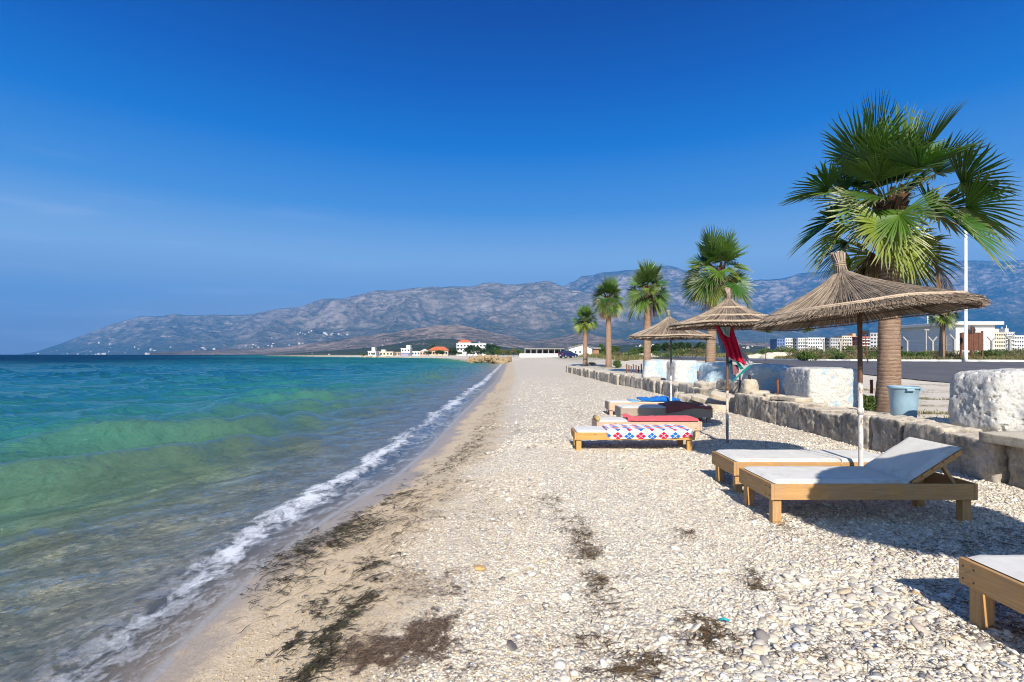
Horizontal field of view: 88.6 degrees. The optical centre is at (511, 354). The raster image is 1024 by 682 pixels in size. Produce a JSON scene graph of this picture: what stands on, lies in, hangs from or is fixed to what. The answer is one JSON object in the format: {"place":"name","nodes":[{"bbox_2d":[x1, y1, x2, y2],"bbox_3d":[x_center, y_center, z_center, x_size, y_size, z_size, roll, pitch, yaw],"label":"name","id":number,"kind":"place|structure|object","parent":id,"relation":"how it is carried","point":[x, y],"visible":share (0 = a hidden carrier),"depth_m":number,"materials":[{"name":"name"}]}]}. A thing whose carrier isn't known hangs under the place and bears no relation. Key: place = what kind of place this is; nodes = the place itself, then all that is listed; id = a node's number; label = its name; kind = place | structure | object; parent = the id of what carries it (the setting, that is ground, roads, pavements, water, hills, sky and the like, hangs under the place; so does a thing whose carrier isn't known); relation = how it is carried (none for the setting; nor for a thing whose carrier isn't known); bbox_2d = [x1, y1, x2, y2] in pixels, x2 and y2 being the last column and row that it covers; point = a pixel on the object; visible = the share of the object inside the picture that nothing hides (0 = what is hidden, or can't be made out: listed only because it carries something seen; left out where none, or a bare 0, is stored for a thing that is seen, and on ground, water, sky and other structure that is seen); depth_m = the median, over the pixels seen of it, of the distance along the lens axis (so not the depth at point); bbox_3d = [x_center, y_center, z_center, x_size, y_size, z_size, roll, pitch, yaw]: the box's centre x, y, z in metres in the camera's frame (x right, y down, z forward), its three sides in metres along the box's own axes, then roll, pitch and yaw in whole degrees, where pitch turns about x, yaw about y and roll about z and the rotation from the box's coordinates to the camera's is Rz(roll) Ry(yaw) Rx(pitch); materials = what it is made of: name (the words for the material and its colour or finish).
{"place":"outdoors","nodes":[
{"label":"outdoors","id":0,"kind":"place"},
{"bbox_2d":[0,355,499,681],"bbox_3d":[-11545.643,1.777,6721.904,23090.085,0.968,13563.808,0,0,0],"label":"sea","id":1,"kind":"structure","parent":0,"point":[53,407],"depth_m":14.61,"materials":[{"name":"liquid"}]},
{"bbox_2d":[18,281,902,354],"bbox_3d":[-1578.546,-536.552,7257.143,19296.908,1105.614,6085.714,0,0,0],"label":"mountain","id":2,"kind":"structure","parent":0,"point":[541,310],"depth_m":7040.04,"materials":[{"name":"stone"}]},
{"bbox_2d":[0,355,1023,681],"bbox_3d":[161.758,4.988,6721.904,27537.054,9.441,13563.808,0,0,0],"label":"ground","id":3,"kind":"structure","parent":0,"point":[194,637],"depth_m":5.00,"materials":[{"name":"gravel"}]},
{"bbox_2d":[230,379,509,681],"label":"dark seaweed","id":4,"kind":"object","parent":3,"relation":"on","point":[319,660],"visible":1,"depth_m":4.21,"materials":[{"name":"plant"}]},
{"bbox_2d":[211,471,577,681],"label":"sand grit","id":5,"kind":"object","parent":3,"relation":"on","point":[356,579],"visible":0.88,"depth_m":3.74,"materials":[{"name":"stone"}]},
{"bbox_2d":[400,345,412,355],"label":"house","id":6,"kind":"structure","parent":3,"relation":"on","point":[408,348],"depth_m":380.00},
{"bbox_2d":[429,347,449,355],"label":"house","id":7,"kind":"structure","parent":3,"relation":"on","point":[445,349],"depth_m":352.00,"materials":[{"name":"white tile"}]},
{"bbox_2d":[456,343,485,354],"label":"hotel","id":8,"kind":"structure","parent":3,"relation":"on","point":[461,347],"depth_m":399.92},
{"bbox_2d":[465,345,480,354],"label":"tree","id":9,"kind":"object","parent":3,"relation":"on","point":[472,348],"visible":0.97,"depth_m":364.48,"materials":[{"name":"green plant"}]},
{"bbox_2d":[519,354,557,356],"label":"boundary wall","id":10,"kind":"structure","parent":3,"relation":"on","point":[538,355],"depth_m":140.00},
{"bbox_2d":[320,465,760,681],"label":"brown sea litter","id":11,"kind":"object","parent":3,"relation":"on","point":[371,653],"visible":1,"depth_m":2.99,"materials":[{"name":"plant"}]},
{"bbox_2d":[524,348,564,353],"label":"pavilion","id":12,"kind":"structure","parent":3,"relation":"on","point":[548,351],"depth_m":156.80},
{"bbox_2d":[558,351,577,357],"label":"parked car","id":13,"kind":"object","parent":3,"relation":"on","point":[566,354],"visible":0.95,"depth_m":103.14,"materials":[{"name":"blue paint"}]},
{"bbox_2d":[564,344,593,354],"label":"white house","id":14,"kind":"structure","parent":3,"relation":"on","point":[577,349],"depth_m":112.00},
{"bbox_2d":[571,304,598,365],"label":"fan palm","id":15,"kind":"object","parent":3,"relation":"on","point":[585,324],"visible":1,"depth_m":56.73,"materials":[{"name":"green plant"}]},
{"bbox_2d":[590,275,624,366],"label":"fan palm","id":16,"kind":"object","parent":3,"relation":"on","point":[606,308],"visible":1,"depth_m":46.58,"materials":[{"name":"green plant"}]},
{"bbox_2d":[571,426,694,450],"bbox_3d":[2.030,1.469,8.970,1.980,0.425,0.626,0,0,1],"label":"wooden lounger","id":17,"kind":"object","parent":3,"relation":"on","point":[579,433],"visible":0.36,"depth_m":8.68,"materials":[{"name":"beige wood"}]},
{"bbox_2d":[601,424,692,438],"bbox_3d":[2.275,1.308,8.941,1.420,0.161,0.622,0,0,1],"label":"beach towel","id":18,"kind":"object","parent":17,"relation":"on","point":[625,431],"visible":1,"depth_m":8.65,"materials":[{"name":"fabric"}]},
{"bbox_2d":[605,400,683,414],"bbox_3d":[3.550,1.444,13.980,2.050,0.451,0.586,0,0,0],"label":"wooden lounger","id":19,"kind":"object","parent":3,"relation":"on","point":[610,406],"visible":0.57,"depth_m":13.71,"materials":[{"name":"beige wood"}]},
{"bbox_2d":[636,395,679,401],"bbox_3d":[3.883,1.154,13.966,1.042,0.151,0.570,0,0,1],"label":"beach towel","id":20,"kind":"object","parent":19,"relation":"on","point":[663,398],"visible":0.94,"depth_m":13.70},
{"bbox_2d":[592,417,701,437],"bbox_3d":[2.630,1.468,10.350,2.020,0.421,0.626,0,0,-1],"label":"wooden lounger","id":21,"kind":"object","parent":3,"relation":"on","point":[696,426],"visible":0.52,"depth_m":10.05,"materials":[{"name":"beige wood"}]},
{"bbox_2d":[621,413,698,420],"bbox_3d":[2.885,1.229,10.327,1.364,0.092,0.632,0,0,0],"label":"beach towel","id":22,"kind":"object","parent":21,"relation":"on","point":[663,418],"visible":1,"depth_m":10.18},
{"bbox_2d":[622,258,672,362],"bbox_3d":[8.121,-2.261,31.269,3.096,6.996,3.141,0,0,0],"label":"fan palm","id":23,"kind":"object","parent":3,"relation":"on","point":[647,302],"visible":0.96,"depth_m":31.00,"materials":[{"name":"green plant"}]},
{"bbox_2d":[641,360,668,378],"bbox_3d":[7.146,0.753,25.004,1.868,1.024,1.108,0,0,8],"label":"painted boulder","id":24,"kind":"object","parent":3,"relation":"on","point":[655,368],"visible":0.46,"depth_m":24.55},
{"bbox_2d":[646,378,665,390],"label":"concrete block","id":25,"kind":"structure","parent":3,"relation":"on","point":[648,380],"depth_m":22.75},
{"bbox_2d":[650,380,662,392],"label":"concrete block","id":26,"kind":"structure","parent":3,"relation":"on","point":[653,386],"depth_m":22.05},
{"bbox_2d":[656,380,668,393],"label":"concrete block","id":27,"kind":"structure","parent":3,"relation":"on","point":[659,386],"depth_m":21.28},
{"bbox_2d":[651,351,675,358],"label":"bush","id":28,"kind":"object","parent":3,"relation":"on","point":[664,355],"visible":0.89,"depth_m":62.06,"materials":[{"name":"green plant"}]},
{"bbox_2d":[615,404,712,422],"bbox_3d":[3.600,1.439,12.550,2.150,0.451,0.666,0,0,-1],"label":"wooden lounger","id":29,"kind":"object","parent":3,"relation":"on","point":[700,414],"visible":0.68,"depth_m":12.22,"materials":[{"name":"grey wood"}]},
{"bbox_2d":[658,400,711,412],"bbox_3d":[4.112,1.232,12.529,1.075,0.265,0.682,0,0,0],"label":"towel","id":30,"kind":"object","parent":29,"relation":"on","point":[674,406],"visible":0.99,"depth_m":12.20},
{"bbox_2d":[482,374,857,452],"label":"pebbles","id":31,"kind":"object","parent":3,"relation":"on","point":[820,443],"visible":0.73,"depth_m":10.44,"materials":[{"name":"gravel"}]},
{"bbox_2d":[628,310,715,400],"bbox_3d":[4.054,0.359,13.408,2.138,2.977,2.111,0,0,0],"label":"straw umbrella","id":32,"kind":"object","parent":3,"relation":"on","point":[659,331],"visible":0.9,"depth_m":13.08,"materials":[{"name":"wicker"}]},
{"bbox_2d":[662,381,681,395],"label":"concrete block","id":33,"kind":"structure","parent":3,"relation":"on","point":[665,388],"depth_m":20.59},
{"bbox_2d":[672,342,685,349],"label":"tree","id":34,"kind":"object","parent":3,"relation":"on","point":[677,346],"visible":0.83,"depth_m":103.73,"materials":[{"name":"green plant"}]},
{"bbox_2d":[666,360,697,382],"bbox_3d":[6.948,0.734,21.404,1.067,1.028,1.004,0,0,-5],"label":"painted boulder","id":35,"kind":"object","parent":3,"relation":"on","point":[684,371],"visible":0.69,"depth_m":20.93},
{"bbox_2d":[679,383,693,393],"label":"concrete block","id":36,"kind":"structure","parent":3,"relation":"on","point":[683,387],"depth_m":18.38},
{"bbox_2d":[677,393,702,403],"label":"stone slab","id":37,"kind":"structure","parent":3,"relation":"on","point":[684,397],"depth_m":16.58,"materials":[{"name":"stone"}]},
{"bbox_2d":[675,348,705,357],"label":"bush","id":38,"kind":"object","parent":3,"relation":"on","point":[695,351],"visible":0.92,"depth_m":65.76,"materials":[{"name":"green plant"}]},
{"bbox_2d":[358,442,1023,681],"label":"cobbles","id":39,"kind":"object","parent":3,"relation":"on","point":[776,664],"visible":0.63,"depth_m":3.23,"materials":[{"name":"gravel"}]},
{"bbox_2d":[694,380,714,388],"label":"stone slab","id":40,"kind":"structure","parent":3,"relation":"on","point":[701,384],"depth_m":17.09,"materials":[{"name":"stone"}]},
{"bbox_2d":[694,388,718,395],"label":"concrete block","id":41,"kind":"structure","parent":3,"relation":"on","point":[705,391],"depth_m":16.64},
{"bbox_2d":[691,393,725,404],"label":"stone slab","id":42,"kind":"structure","parent":3,"relation":"on","point":[700,398],"depth_m":15.86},
{"bbox_2d":[707,404,725,411],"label":"stone slab","id":43,"kind":"structure","parent":3,"relation":"on","point":[716,407],"depth_m":14.72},
{"bbox_2d":[666,288,767,442],"bbox_3d":[3.837,0.323,9.347,2.104,3.026,2.167,0,0,0],"label":"straw umbrella","id":44,"kind":"object","parent":3,"relation":"on","point":[731,312],"visible":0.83,"depth_m":9.04,"materials":[{"name":"wicker"}]},
{"bbox_2d":[716,329,725,352],"bbox_3d":[3.732,-0.254,9.374,0.196,0.483,0.054,0,0,-4],"label":"hanging towel","id":45,"kind":"object","parent":44,"relation":"hanging from","point":[722,348],"visible":0.7,"depth_m":9.36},
{"bbox_2d":[716,325,744,364],"bbox_3d":[3.845,-0.167,9.239,0.483,0.701,0.167,0,0,15],"label":"hanging towel","id":46,"kind":"object","parent":44,"relation":"hanging from","point":[731,346],"visible":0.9,"depth_m":9.22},
{"bbox_2d":[739,346,753,365],"bbox_3d":[4.115,0.027,9.312,0.338,0.347,0.067,0,0,4],"label":"hanging towel","id":47,"kind":"object","parent":44,"relation":"hanging from","point":[747,360],"visible":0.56,"depth_m":9.31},
{"bbox_2d":[698,362,735,388],"bbox_3d":[6.881,0.755,17.599,1.123,1.026,0.962,0,0,-10],"label":"painted boulder","id":48,"kind":"object","parent":3,"relation":"on","point":[712,371],"visible":0.49,"depth_m":17.22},
{"bbox_2d":[678,224,756,362],"bbox_3d":[9.352,-2.305,24.068,3.373,7.104,3.451,0,0,0],"label":"fan palm","id":49,"kind":"object","parent":3,"relation":"on","point":[715,249],"visible":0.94,"depth_m":23.48,"materials":[{"name":"green plant"}]},
{"bbox_2d":[417,374,1023,681],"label":"brown seaweed","id":50,"kind":"object","parent":3,"relation":"on","point":[622,669],"visible":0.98,"depth_m":3.06,"materials":[{"name":"plant"}]},
{"bbox_2d":[716,379,725,389],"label":"stone slab","id":51,"kind":"structure","parent":3,"relation":"on","point":[719,384],"depth_m":16.96,"materials":[{"name":"stone"}]},
{"bbox_2d":[709,390,734,402],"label":"stone slab","id":52,"kind":"structure","parent":3,"relation":"on","point":[717,395],"depth_m":15.11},
{"bbox_2d":[723,380,739,392],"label":"stone slab","id":53,"kind":"structure","parent":3,"relation":"on","point":[733,386],"depth_m":15.61,"materials":[{"name":"stone"}]},
{"bbox_2d":[734,393,754,416],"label":"concrete block","id":54,"kind":"structure","parent":3,"relation":"on","point":[741,405],"depth_m":13.81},
{"bbox_2d":[740,375,773,394],"bbox_3d":[6.516,0.822,13.902,0.758,0.544,0.546,0,0,0],"label":"stone slab","id":55,"kind":"object","parent":54,"relation":"on","point":[749,385],"visible":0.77,"depth_m":13.84,"materials":[{"name":"beige stone"}]},
{"bbox_2d":[747,394,770,419],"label":"concrete block","id":56,"kind":"structure","parent":3,"relation":"on","point":[754,402],"depth_m":13.06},
{"bbox_2d":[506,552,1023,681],"bbox_3d":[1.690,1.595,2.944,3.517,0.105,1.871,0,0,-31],"label":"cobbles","id":57,"kind":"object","parent":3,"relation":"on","point":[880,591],"visible":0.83,"depth_m":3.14,"materials":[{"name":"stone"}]},
{"bbox_2d":[739,364,790,393],"bbox_3d":[7.388,0.767,15.107,1.534,1.014,0.957,0,0,12],"label":"painted boulder","id":58,"kind":"object","parent":3,"relation":"on","point":[765,376],"visible":0.34,"depth_m":14.74,"materials":[{"name":"paint"}]},
{"bbox_2d":[585,365,948,420],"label":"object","id":59,"kind":"object","parent":3,"relation":"on","point":[919,413],"visible":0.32,"depth_m":10.73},
{"bbox_2d":[753,347,787,353],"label":"bush","id":60,"kind":"object","parent":3,"relation":"on","point":[762,351],"visible":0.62,"depth_m":71.76,"materials":[{"name":"green plant"}]},
{"bbox_2d":[760,399,782,424],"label":"concrete block","id":61,"kind":"structure","parent":3,"relation":"on","point":[769,407],"depth_m":12.28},
{"bbox_2d":[759,352,791,358],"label":"earth mound","id":62,"kind":"object","parent":3,"relation":"on","point":[769,356],"visible":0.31,"depth_m":55.32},
{"bbox_2d":[770,339,784,349],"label":"apartment block","id":63,"kind":"structure","parent":3,"relation":"on","point":[776,343],"depth_m":520.97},
{"bbox_2d":[780,368,786,393],"bbox_3d":[7.693,0.798,13.593,1.148,0.903,1.036,0,0,-8],"label":"painted boulder","id":64,"kind":"object","parent":3,"relation":"on","point":[782,377],"visible":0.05,"depth_m":13.81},
{"bbox_2d":[712,449,878,492],"bbox_3d":[3.528,1.442,6.370,1.954,0.475,0.686,0,0,1],"label":"wooden lounger","id":65,"kind":"object","parent":3,"relation":"on","point":[732,461],"visible":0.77,"depth_m":6.17,"materials":[{"name":"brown wood"}]},
{"bbox_2d":[792,338,807,351],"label":"apartment block","id":66,"kind":"structure","parent":3,"relation":"on","point":[798,344],"depth_m":520.00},
{"bbox_2d":[777,401,826,428],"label":"concrete block","id":67,"kind":"structure","parent":3,"relation":"on","point":[787,413],"depth_m":11.46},
{"bbox_2d":[774,395,812,401],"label":"stone slab","id":68,"kind":"structure","parent":67,"relation":"on","point":[793,398],"depth_m":11.77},
{"bbox_2d":[795,350,817,360],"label":"bush","id":69,"kind":"object","parent":3,"relation":"on","point":[799,355],"visible":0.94,"depth_m":43.56,"materials":[{"name":"green plant"}]},
{"bbox_2d":[807,338,824,352],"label":"apartment block","id":70,"kind":"structure","parent":3,"relation":"on","point":[815,342],"depth_m":526.00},
{"bbox_2d":[784,367,857,406],"bbox_3d":[7.211,0.785,12.245,1.184,0.991,1.279,0,0,3],"label":"painted boulder","id":71,"kind":"object","parent":3,"relation":"on","point":[835,386],"visible":0.79,"depth_m":11.65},
{"bbox_2d":[798,406,856,434],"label":"concrete block","id":72,"kind":"structure","parent":3,"relation":"on","point":[809,419],"depth_m":10.58,"materials":[{"name":"concrete"}]},
{"bbox_2d":[820,412,844,441],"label":"concrete block","id":73,"kind":"structure","parent":3,"relation":"on","point":[831,424],"depth_m":9.88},
{"bbox_2d":[825,338,841,348],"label":"apartment block","id":74,"kind":"structure","parent":3,"relation":"on","point":[830,342],"depth_m":520.00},
{"bbox_2d":[828,352,846,358],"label":"bush","id":75,"kind":"object","parent":3,"relation":"on","point":[840,355],"visible":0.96,"depth_m":43.74,"materials":[{"name":"green plant"}]},
{"bbox_2d":[827,346,855,352],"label":"bush","id":76,"kind":"object","parent":3,"relation":"on","point":[846,349],"visible":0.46,"depth_m":71.92,"materials":[{"name":"green plant"}]},
{"bbox_2d":[833,336,851,350],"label":"apartment block","id":77,"kind":"structure","parent":3,"relation":"on","point":[848,339],"depth_m":526.00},
{"bbox_2d":[739,437,977,523],"bbox_3d":[3.418,1.274,5.300,1.954,0.789,0.706,0,0,0],"label":"wooden lounger","id":78,"kind":"object","parent":3,"relation":"on","point":[907,468],"visible":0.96,"depth_m":5.01,"materials":[{"name":"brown wood"}]},
{"bbox_2d":[852,337,869,352],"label":"apartment block","id":79,"kind":"structure","parent":3,"relation":"on","point":[854,340],"depth_m":520.00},
{"bbox_2d":[841,411,892,448],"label":"concrete block","id":80,"kind":"structure","parent":3,"relation":"on","point":[849,428],"depth_m":9.20,"materials":[{"name":"concrete"}]},
{"bbox_2d":[857,394,876,410],"bbox_3d":[7.367,1.034,10.884,0.298,0.459,0.401,0,0,-30],"label":"bush","id":81,"kind":"object","parent":3,"relation":"on","point":[868,403],"visible":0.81,"depth_m":10.80,"materials":[{"name":"green plant"}]},
{"bbox_2d":[862,333,877,347],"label":"apartment block","id":82,"kind":"structure","parent":3,"relation":"on","point":[873,339],"depth_m":526.00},
{"bbox_2d":[753,250,992,465],"bbox_3d":[3.878,0.346,5.865,2.168,3.008,2.149,0,0,0],"label":"straw umbrella","id":83,"kind":"object","parent":3,"relation":"on","point":[842,295],"visible":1,"depth_m":5.62,"materials":[{"name":"wicker"}]},
{"bbox_2d":[778,87,1023,412],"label":"fan palm","id":84,"kind":"object","parent":3,"relation":"on","point":[878,157],"visible":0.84,"depth_m":10.26,"materials":[{"name":"green plant"}]},
{"bbox_2d":[871,415,935,452],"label":"concrete block","id":85,"kind":"structure","parent":3,"relation":"on","point":[888,431],"depth_m":8.45,"materials":[{"name":"concrete"}]},
{"bbox_2d":[886,385,922,417],"bbox_3d":[7.154,0.872,9.564,0.519,0.592,0.544,0,0,0],"label":"plastic tub","id":86,"kind":"object","parent":3,"relation":"on","point":[903,399],"visible":0.81,"depth_m":9.41,"materials":[{"name":"plastic"}]},
{"bbox_2d":[901,351,930,357],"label":"bush","id":87,"kind":"object","parent":3,"relation":"on","point":[912,354],"visible":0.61,"depth_m":42.74,"materials":[{"name":"green plant"}]},
{"bbox_2d":[928,336,936,350],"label":"fence post","id":88,"kind":"object","parent":3,"relation":"on","point":[932,344],"visible":0.58,"depth_m":54.95,"materials":[{"name":"concrete"}]},
{"bbox_2d":[813,338,1021,350],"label":"fence wire","id":89,"kind":"object","parent":88,"relation":"attached to","point":[905,350],"visible":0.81,"depth_m":57.63,"materials":[{"name":"metal"}]},
{"bbox_2d":[903,420,982,443],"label":"concrete block","id":90,"kind":"structure","parent":3,"relation":"on","point":[928,430],"depth_m":7.56,"materials":[{"name":"concrete"}]},
{"bbox_2d":[925,311,960,357],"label":"fan palm","id":91,"kind":"object","parent":3,"relation":"on","point":[942,321],"visible":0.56,"depth_m":41.82,"materials":[{"name":"green plant"}]},
{"bbox_2d":[929,350,963,356],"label":"bush","id":92,"kind":"object","parent":3,"relation":"on","point":[953,352],"visible":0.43,"depth_m":44.77,"materials":[{"name":"green plant"}]},
{"bbox_2d":[901,316,1003,353],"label":"white building","id":93,"kind":"structure","parent":3,"relation":"on","point":[916,333],"depth_m":72.84,"materials":[{"name":"paint"}]},
{"bbox_2d":[964,230,967,360],"bbox_3d":[34.156,-4.620,39.500,0.250,10.560,0.244,0,0,0],"label":"lamp post","id":94,"kind":"object","parent":3,"relation":"on","point":[965,312],"visible":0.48,"depth_m":39.44,"materials":[{"name":"metal"}]},
{"bbox_2d":[959,331,983,356],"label":"billboard","id":95,"kind":"object","parent":3,"relation":"on","point":[978,341],"visible":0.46,"depth_m":41.49},
{"bbox_2d":[942,431,1009,483],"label":"concrete block","id":96,"kind":"structure","parent":3,"relation":"on","point":[980,460],"depth_m":6.69,"materials":[{"name":"concrete"}]},
{"bbox_2d":[948,368,1023,431],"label":"painted boulder","id":97,"kind":"object","parent":3,"relation":"on","point":[988,400],"visible":0.88,"depth_m":7.59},
{"bbox_2d":[959,555,1023,629],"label":"wooden lounger","id":98,"kind":"object","parent":3,"relation":"on","point":[988,580],"visible":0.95,"depth_m":3.02,"materials":[{"name":"brown wood"}]},
{"bbox_2d":[978,349,1005,357],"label":"bush","id":99,"kind":"object","parent":3,"relation":"on","point":[990,352],"visible":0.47,"depth_m":43.06,"materials":[{"name":"green plant"}]},
{"bbox_2d":[995,329,1005,350],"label":"apartment block","id":100,"kind":"structure","parent":3,"relation":"on","point":[1000,341],"depth_m":430.00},
{"bbox_2d":[999,329,1014,349],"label":"apartment block","id":101,"kind":"structure","parent":3,"relation":"on","point":[1009,334],"depth_m":436.00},
{"bbox_2d":[1005,446,1023,489],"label":"concrete block","id":102,"kind":"structure","parent":3,"relation":"on","point":[1015,455],"depth_m":6.28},
{"bbox_2d":[979,431,1023,448],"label":"stone slab","id":103,"kind":"structure","parent":102,"relation":"on","point":[1012,438],"depth_m":6.20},
{"bbox_2d":[1014,335,1023,349],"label":"apartment block","id":104,"kind":"structure","parent":3,"relation":"on","point":[1019,343],"depth_m":442.00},
{"bbox_2d":[0,0,1023,354],"label":"sky","id":105,"kind":"structure","parent":0,"point":[158,157],"materials":[{"name":"blue"}]},
{"bbox_2d":[150,325,902,354],"bbox_3d":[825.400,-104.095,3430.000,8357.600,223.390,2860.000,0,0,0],"label":"foothills","id":106,"kind":"structure","parent":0,"point":[461,332],"depth_m":3498.41,"materials":[{"name":"plant"}]},
{"bbox_2d":[285,339,769,354],"bbox_3d":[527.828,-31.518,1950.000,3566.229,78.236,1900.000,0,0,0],"label":"hills","id":107,"kind":"structure","parent":0,"point":[429,343],"depth_m":2056.42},
{"bbox_2d":[578,353,1005,360],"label":"field grass","id":108,"kind":"structure","parent":0,"point":[621,357],"depth_m":69.95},
{"bbox_2d":[563,260,1023,339],"bbox_3d":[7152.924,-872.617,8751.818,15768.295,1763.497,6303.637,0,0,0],"label":"mountain","id":109,"kind":"structure","parent":0,"point":[996,285],"depth_m":8880.37,"materials":[{"name":"stone"}]},
{"bbox_2d":[651,356,1023,382],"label":"road","id":110,"kind":"structure","parent":0,"point":[942,371],"depth_m":33.60,"materials":[{"name":"asphalt"}]},
{"bbox_2d":[658,355,1023,361],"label":"kerb","id":111,"kind":"structure","parent":110,"relation":"on","point":[869,359],"depth_m":42.37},
{"bbox_2d":[771,355,1023,359],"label":"verge grass","id":112,"kind":"structure","parent":0,"point":[921,357],"depth_m":40.89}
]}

